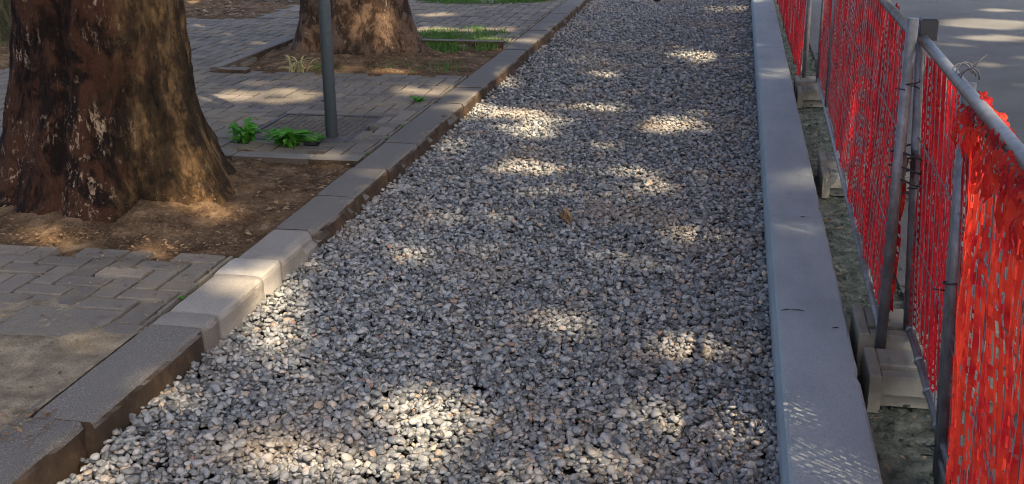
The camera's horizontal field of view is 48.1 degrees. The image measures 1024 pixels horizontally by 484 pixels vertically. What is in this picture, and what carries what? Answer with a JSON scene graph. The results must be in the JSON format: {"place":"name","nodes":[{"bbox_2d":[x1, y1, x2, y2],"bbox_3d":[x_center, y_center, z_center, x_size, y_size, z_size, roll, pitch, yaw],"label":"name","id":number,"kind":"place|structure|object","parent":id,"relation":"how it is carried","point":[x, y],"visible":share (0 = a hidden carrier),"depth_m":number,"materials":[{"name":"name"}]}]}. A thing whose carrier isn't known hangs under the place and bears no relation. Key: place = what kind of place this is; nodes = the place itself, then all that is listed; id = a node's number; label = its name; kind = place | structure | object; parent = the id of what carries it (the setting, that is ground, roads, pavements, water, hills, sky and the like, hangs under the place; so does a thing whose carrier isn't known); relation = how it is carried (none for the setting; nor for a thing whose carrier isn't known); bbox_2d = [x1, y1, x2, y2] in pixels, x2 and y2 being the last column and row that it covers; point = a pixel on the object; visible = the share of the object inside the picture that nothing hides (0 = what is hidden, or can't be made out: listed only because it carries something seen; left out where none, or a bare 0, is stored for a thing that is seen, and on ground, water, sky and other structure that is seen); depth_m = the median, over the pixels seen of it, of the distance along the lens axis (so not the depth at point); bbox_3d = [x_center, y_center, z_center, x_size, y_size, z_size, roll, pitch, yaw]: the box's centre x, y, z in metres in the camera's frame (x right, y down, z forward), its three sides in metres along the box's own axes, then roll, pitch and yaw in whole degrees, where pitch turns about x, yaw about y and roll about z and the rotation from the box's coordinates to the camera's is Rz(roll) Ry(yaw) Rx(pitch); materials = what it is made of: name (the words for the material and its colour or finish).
{"place":"outdoors","nodes":[
{"label":"outdoors","id":0,"kind":"place"},
{"bbox_2d":[0,0,566,431],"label":"paving","id":1,"kind":"structure","parent":0,"point":[226,100],"depth_m":7.36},
{"bbox_2d":[0,46,9,69],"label":"tree pit soil","id":2,"kind":"object","parent":1,"relation":"in","point":[4,56],"visible":0.03,"depth_m":9.45,"materials":[{"name":"brown soil"}]},
{"bbox_2d":[0,0,11,46],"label":"plane tree","id":3,"kind":"object","parent":2,"relation":"on","point":[5,19],"visible":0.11,"depth_m":9.75,"materials":[{"name":"plant"}]},
{"bbox_2d":[0,305,114,336],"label":"cover","id":4,"kind":"object","parent":1,"relation":"on","point":[77,321],"visible":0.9,"depth_m":3.93,"materials":[{"name":"grey concrete"}]},
{"bbox_2d":[0,149,368,266],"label":"tree pit soil","id":5,"kind":"object","parent":1,"relation":"on","point":[139,217],"visible":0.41,"depth_m":5.02,"materials":[{"name":"brown soil"}]},
{"bbox_2d":[0,0,236,223],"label":"plane tree","id":6,"kind":"object","parent":5,"relation":"on","point":[104,119],"visible":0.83,"depth_m":5.05,"materials":[{"name":"brown plant"}]},
{"bbox_2d":[0,226,243,278],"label":"leaf litter","id":7,"kind":"object","parent":5,"relation":"on","point":[148,239],"visible":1,"depth_m":4.71,"materials":[{"name":"brown plant"}]},
{"bbox_2d":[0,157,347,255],"bbox_3d":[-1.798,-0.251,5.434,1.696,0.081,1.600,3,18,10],"label":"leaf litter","id":8,"kind":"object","parent":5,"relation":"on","point":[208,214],"visible":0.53,"depth_m":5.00,"materials":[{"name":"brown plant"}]},
{"bbox_2d":[167,160,349,253],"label":"leaf litter","id":9,"kind":"object","parent":5,"relation":"on","point":[227,224],"visible":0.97,"depth_m":5.23,"materials":[{"name":"brown plant"}]},
{"bbox_2d":[0,79,445,431],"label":"paving dust","id":10,"kind":"object","parent":1,"relation":"on","point":[67,357],"visible":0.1,"depth_m":3.64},
{"bbox_2d":[0,405,59,444],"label":"leaf litter","id":11,"kind":"object","parent":10,"relation":"on","point":[20,423],"visible":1,"depth_m":3.21,"materials":[{"name":"brown plant"}]},
{"bbox_2d":[0,228,247,393],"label":"leaf litter","id":12,"kind":"object","parent":10,"relation":"on","point":[15,250],"visible":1,"depth_m":4.26,"materials":[{"name":"brown plant"}]},
{"bbox_2d":[183,0,299,19],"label":"tree pit soil","id":13,"kind":"object","parent":1,"relation":"on","point":[189,5],"visible":0.23,"depth_m":12.73,"materials":[{"name":"brown soil"}]},
{"bbox_2d":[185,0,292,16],"bbox_3d":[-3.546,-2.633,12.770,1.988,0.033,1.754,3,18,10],"label":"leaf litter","id":14,"kind":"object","parent":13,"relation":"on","point":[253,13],"visible":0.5,"depth_m":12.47,"materials":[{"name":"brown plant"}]},
{"bbox_2d":[226,116,269,143],"bbox_3d":[-1.513,-0.624,6.461,0.230,0.129,0.257,-11,21,-29],"label":"weed","id":15,"kind":"object","parent":1,"relation":"on","point":[247,131],"visible":1,"depth_m":6.45,"materials":[{"name":"green plant"}]},
{"bbox_2d":[222,150,363,166],"bbox_3d":[-2.345,-0.203,5.564,2.804,0.111,1.825,3,18,10],"label":"pit border","id":16,"kind":"object","parent":1,"relation":"in","point":[307,159],"visible":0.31,"depth_m":6.14,"materials":[{"name":"concrete"}]},
{"bbox_2d":[240,113,382,144],"bbox_3d":[-1.179,-0.677,6.854,0.640,0.028,0.700,3,18,10],"label":"inspection cover","id":17,"kind":"object","parent":1,"relation":"on","point":[348,126],"visible":0.6,"depth_m":6.92,"materials":[{"name":"concrete"}]},
{"bbox_2d":[311,133,326,141],"bbox_3d":[-1.074,-0.592,6.494,0.107,0.039,0.105,-7,19,-19],"label":"weed","id":18,"kind":"object","parent":1,"relation":"on","point":[317,137],"visible":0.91,"depth_m":6.49,"materials":[{"name":"green plant"}]},
{"bbox_2d":[317,0,345,143],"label":"sign pole","id":19,"kind":"object","parent":1,"relation":"on","point":[327,58],"visible":0.98,"depth_m":6.36,"materials":[{"name":"metal"}]},
{"bbox_2d":[210,37,504,73],"bbox_3d":[-1.199,-1.474,9.355,1.985,0.144,1.730,3,18,10],"label":"pit border","id":20,"kind":"object","parent":1,"relation":"on","point":[225,67],"visible":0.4,"depth_m":9.56,"materials":[{"name":"concrete"}]},
{"bbox_2d":[411,96,425,101],"bbox_3d":[-0.615,-0.943,7.555,0.118,0.038,0.111,-2,18,-6],"label":"weed","id":21,"kind":"object","parent":1,"relation":"on","point":[417,99],"visible":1,"depth_m":7.54,"materials":[{"name":"green plant"}]},
{"bbox_2d":[414,0,554,4],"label":"grass","id":22,"kind":"structure","parent":1,"relation":"on","point":[476,1],"depth_m":12.97,"materials":[{"name":"green plant"}]},
{"bbox_2d":[246,43,502,77],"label":"tree pit soil","id":23,"kind":"object","parent":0,"point":[355,62],"visible":0.34,"depth_m":9.15,"materials":[{"name":"brown soil"}]},
{"bbox_2d":[278,55,319,72],"bbox_3d":[-1.628,-1.338,8.663,0.338,0.133,0.316,3,18,10],"label":"weed","id":24,"kind":"object","parent":23,"relation":"on","point":[300,65],"visible":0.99,"depth_m":8.67,"materials":[{"name":"plant"}]},
{"bbox_2d":[290,0,428,55],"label":"plane tree","id":25,"kind":"object","parent":23,"relation":"on","point":[375,27],"visible":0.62,"depth_m":9.25,"materials":[{"name":"brown plant"}]},
{"bbox_2d":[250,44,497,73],"bbox_3d":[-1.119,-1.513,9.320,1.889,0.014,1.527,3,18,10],"label":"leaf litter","id":26,"kind":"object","parent":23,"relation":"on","point":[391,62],"visible":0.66,"depth_m":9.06,"materials":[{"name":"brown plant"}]},
{"bbox_2d":[417,24,514,52],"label":"grass","id":27,"kind":"structure","parent":23,"relation":"on","point":[438,33],"depth_m":10.23,"materials":[{"name":"green plant"}]},
{"bbox_2d":[286,56,469,73],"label":"grass","id":28,"kind":"structure","parent":0,"point":[399,67],"depth_m":8.93,"materials":[{"name":"plant"}]},
{"bbox_2d":[56,0,780,483],"bbox_3d":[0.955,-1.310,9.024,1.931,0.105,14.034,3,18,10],"label":"gravel","id":29,"kind":"structure","parent":0,"point":[690,140],"depth_m":4.25,"materials":[{"name":"grey gravel"}]},
{"bbox_2d":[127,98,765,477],"bbox_3d":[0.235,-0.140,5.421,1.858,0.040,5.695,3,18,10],"label":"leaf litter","id":30,"kind":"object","parent":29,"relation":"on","point":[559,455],"visible":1,"depth_m":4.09,"materials":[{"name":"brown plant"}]},
{"bbox_2d":[559,205,572,223],"bbox_3d":[0.246,-0.129,5.268,0.066,0.085,0.031,3,18,10],"label":"dry leaf","id":31,"kind":"object","parent":29,"relation":"on","point":[566,215],"visible":1,"depth_m":5.27,"materials":[{"name":"brown plant"}]},
{"bbox_2d":[773,0,968,483],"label":"verge strip","id":32,"kind":"object","parent":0,"point":[907,427],"visible":0.26,"depth_m":4.48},
{"bbox_2d":[780,0,811,77],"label":"site fence","id":33,"kind":"object","parent":32,"relation":"on","point":[803,71],"visible":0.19,"depth_m":8.18,"materials":[{"name":"metal"}]},
{"bbox_2d":[777,0,805,76],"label":"safety netting","id":34,"kind":"object","parent":33,"relation":"attached to","point":[796,47],"visible":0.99,"depth_m":9.07,"materials":[{"name":"red plastic"}]},
{"bbox_2d":[793,75,863,97],"bbox_3d":[2.278,-1.101,8.206,0.500,0.146,0.240,3,18,10],"label":"concrete foot","id":35,"kind":"object","parent":32,"relation":"on","point":[807,81],"visible":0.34,"depth_m":8.13},
{"bbox_2d":[796,85,871,107],"bbox_3d":[2.226,-1.002,7.938,0.495,0.126,0.220,3,18,10],"label":"concrete foot","id":36,"kind":"object","parent":32,"relation":"on","point":[807,96],"visible":0.38,"depth_m":7.89},
{"bbox_2d":[800,112,925,470],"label":"leaf litter","id":37,"kind":"object","parent":32,"relation":"on","point":[886,466],"visible":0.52,"depth_m":5.18,"materials":[{"name":"brown plant"}]},
{"bbox_2d":[817,151,909,181],"bbox_3d":[1.868,-0.387,6.058,0.478,0.136,0.200,3,18,10],"label":"concrete foot","id":38,"kind":"object","parent":32,"relation":"on","point":[827,159],"visible":0.21,"depth_m":6.03},
{"bbox_2d":[819,166,921,200],"bbox_3d":[1.818,-0.299,5.824,0.482,0.116,0.230,3,18,10],"label":"concrete foot","id":39,"kind":"object","parent":32,"relation":"on","point":[829,181],"visible":0.41,"depth_m":5.77},
{"bbox_2d":[781,29,978,483],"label":"rubble","id":40,"kind":"object","parent":32,"relation":"on","point":[887,435],"visible":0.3,"depth_m":4.74,"materials":[{"name":"grey stone"}]},
{"bbox_2d":[849,305,1019,375],"bbox_3d":[1.410,0.339,3.827,0.518,0.156,0.260,3,18,10],"label":"concrete foot","id":41,"kind":"object","parent":32,"relation":"on","point":[862,330],"visible":0.26,"depth_m":3.77},
{"bbox_2d":[816,0,918,348],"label":"site fence","id":42,"kind":"object","parent":41,"relation":"on","point":[881,309],"visible":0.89,"depth_m":4.00,"materials":[{"name":"fabric"}]},
{"bbox_2d":[819,0,904,302],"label":"safety netting","id":43,"kind":"object","parent":42,"relation":"attached to","point":[870,144],"visible":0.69,"depth_m":4.61,"materials":[{"name":"red plastic"}]},
{"bbox_2d":[889,159,908,311],"bbox_3d":[1.256,-0.018,3.741,0.033,0.520,0.050,-1,18,-1],"label":"netting strip","id":44,"kind":"object","parent":43,"relation":"attached to","point":[902,205],"visible":0.37,"depth_m":3.75,"materials":[{"name":"red plastic"}]},
{"bbox_2d":[895,79,920,89],"bbox_3d":[1.193,-0.476,3.462,0.076,0.030,0.052,3,18,10],"label":"wire tie","id":45,"kind":"object","parent":42,"relation":"attached to","point":[911,84],"visible":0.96,"depth_m":3.45,"materials":[{"name":"metal"}]},
{"bbox_2d":[903,17,1023,483],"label":"site fence","id":46,"kind":"object","parent":41,"relation":"on","point":[988,116],"visible":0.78,"depth_m":3.28,"materials":[{"name":"fabric"}]},
{"bbox_2d":[887,144,927,187],"bbox_3d":[1.240,-0.242,3.584,0.118,0.116,0.156,3,18,10],"label":"fence clamp","id":47,"kind":"object","parent":46,"relation":"attached to","point":[914,171],"visible":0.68,"depth_m":3.55,"materials":[{"name":"metal"}]},
{"bbox_2d":[920,445,941,455],"bbox_3d":[1.107,0.539,3.000,0.076,0.030,0.052,3,18,10],"label":"wire tie","id":48,"kind":"object","parent":46,"relation":"attached to","point":[931,449],"visible":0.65,"depth_m":2.98,"materials":[{"name":"metal"}]},
{"bbox_2d":[920,67,944,328],"bbox_3d":[1.316,-0.130,3.583,0.089,0.870,0.050,3,18,10],"label":"netting strip","id":49,"kind":"object","parent":46,"relation":"hanging from","point":[937,206],"visible":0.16,"depth_m":3.59,"materials":[{"name":"red plastic"}]},
{"bbox_2d":[909,54,976,418],"bbox_3d":[1.194,-0.015,3.190,0.075,0.925,0.941,3,19,11],"label":"safety netting","id":50,"kind":"object","parent":46,"relation":"attached to","point":[932,341],"visible":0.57,"depth_m":3.28,"materials":[{"name":"red plastic"}]},
{"bbox_2d":[952,54,987,81],"bbox_3d":[1.129,-0.423,2.822,0.066,0.085,0.134,3,18,10],"label":"tie wire","id":51,"kind":"object","parent":46,"relation":"attached to","point":[972,69],"visible":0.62,"depth_m":2.80,"materials":[{"name":"grey metal"}]},
{"bbox_2d":[860,347,1020,414],"bbox_3d":[1.366,0.440,3.561,0.518,0.131,0.225,3,18,10],"label":"concrete foot","id":52,"kind":"object","parent":32,"relation":"on","point":[889,377],"visible":0.47,"depth_m":3.53},
{"bbox_2d":[932,82,1023,483],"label":"site fence","id":53,"kind":"object","parent":32,"relation":"on","point":[944,386],"visible":0.55,"depth_m":2.85,"materials":[{"name":"fabric"}]},
{"bbox_2d":[933,281,956,290],"bbox_3d":[1.096,0.103,2.885,0.076,0.030,0.052,3,18,10],"label":"wire tie","id":54,"kind":"object","parent":53,"relation":"attached to","point":[944,282],"visible":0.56,"depth_m":2.87,"materials":[{"name":"metal"}]},
{"bbox_2d":[945,118,1023,483],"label":"safety netting","id":55,"kind":"object","parent":53,"relation":"attached to","point":[987,395],"visible":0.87,"depth_m":2.41,"materials":[{"name":"red plastic"}]},
{"bbox_2d":[950,91,1023,260],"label":"netting fold","id":56,"kind":"object","parent":53,"relation":"hanging from","point":[1011,208],"visible":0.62,"depth_m":2.19,"materials":[{"name":"red plastic"}]},
{"bbox_2d":[795,0,1023,483],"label":"road","id":57,"kind":"structure","parent":0,"point":[973,32],"depth_m":10.11,"materials":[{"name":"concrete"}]},
{"label":"joint soil","id":58,"kind":"structure","parent":0,"visible":0},
{"bbox_2d":[259,126,316,147],"bbox_3d":[-1.241,-0.577,6.363,0.376,0.096,0.316,3,18,10],"label":"weed","id":59,"kind":"object","parent":58,"relation":"on","point":[287,136],"visible":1,"depth_m":6.36,"materials":[{"name":"green plant"}]},
{"label":"ground","id":60,"kind":"structure","parent":0,"visible":0},
{"bbox_2d":[0,0,592,483],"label":"kerb","id":61,"kind":"structure","parent":60,"relation":"on","point":[96,406],"depth_m":4.07,"materials":[{"name":"concrete"}]},
{"bbox_2d":[20,80,464,447],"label":"leaf litter","id":62,"kind":"object","parent":61,"relation":"on","point":[229,286],"visible":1,"depth_m":4.23,"materials":[{"name":"brown plant"}]},
{"bbox_2d":[751,0,882,483],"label":"kerb","id":63,"kind":"structure","parent":60,"relation":"on","point":[824,434],"depth_m":3.95,"materials":[{"name":"concrete"}]}
]}

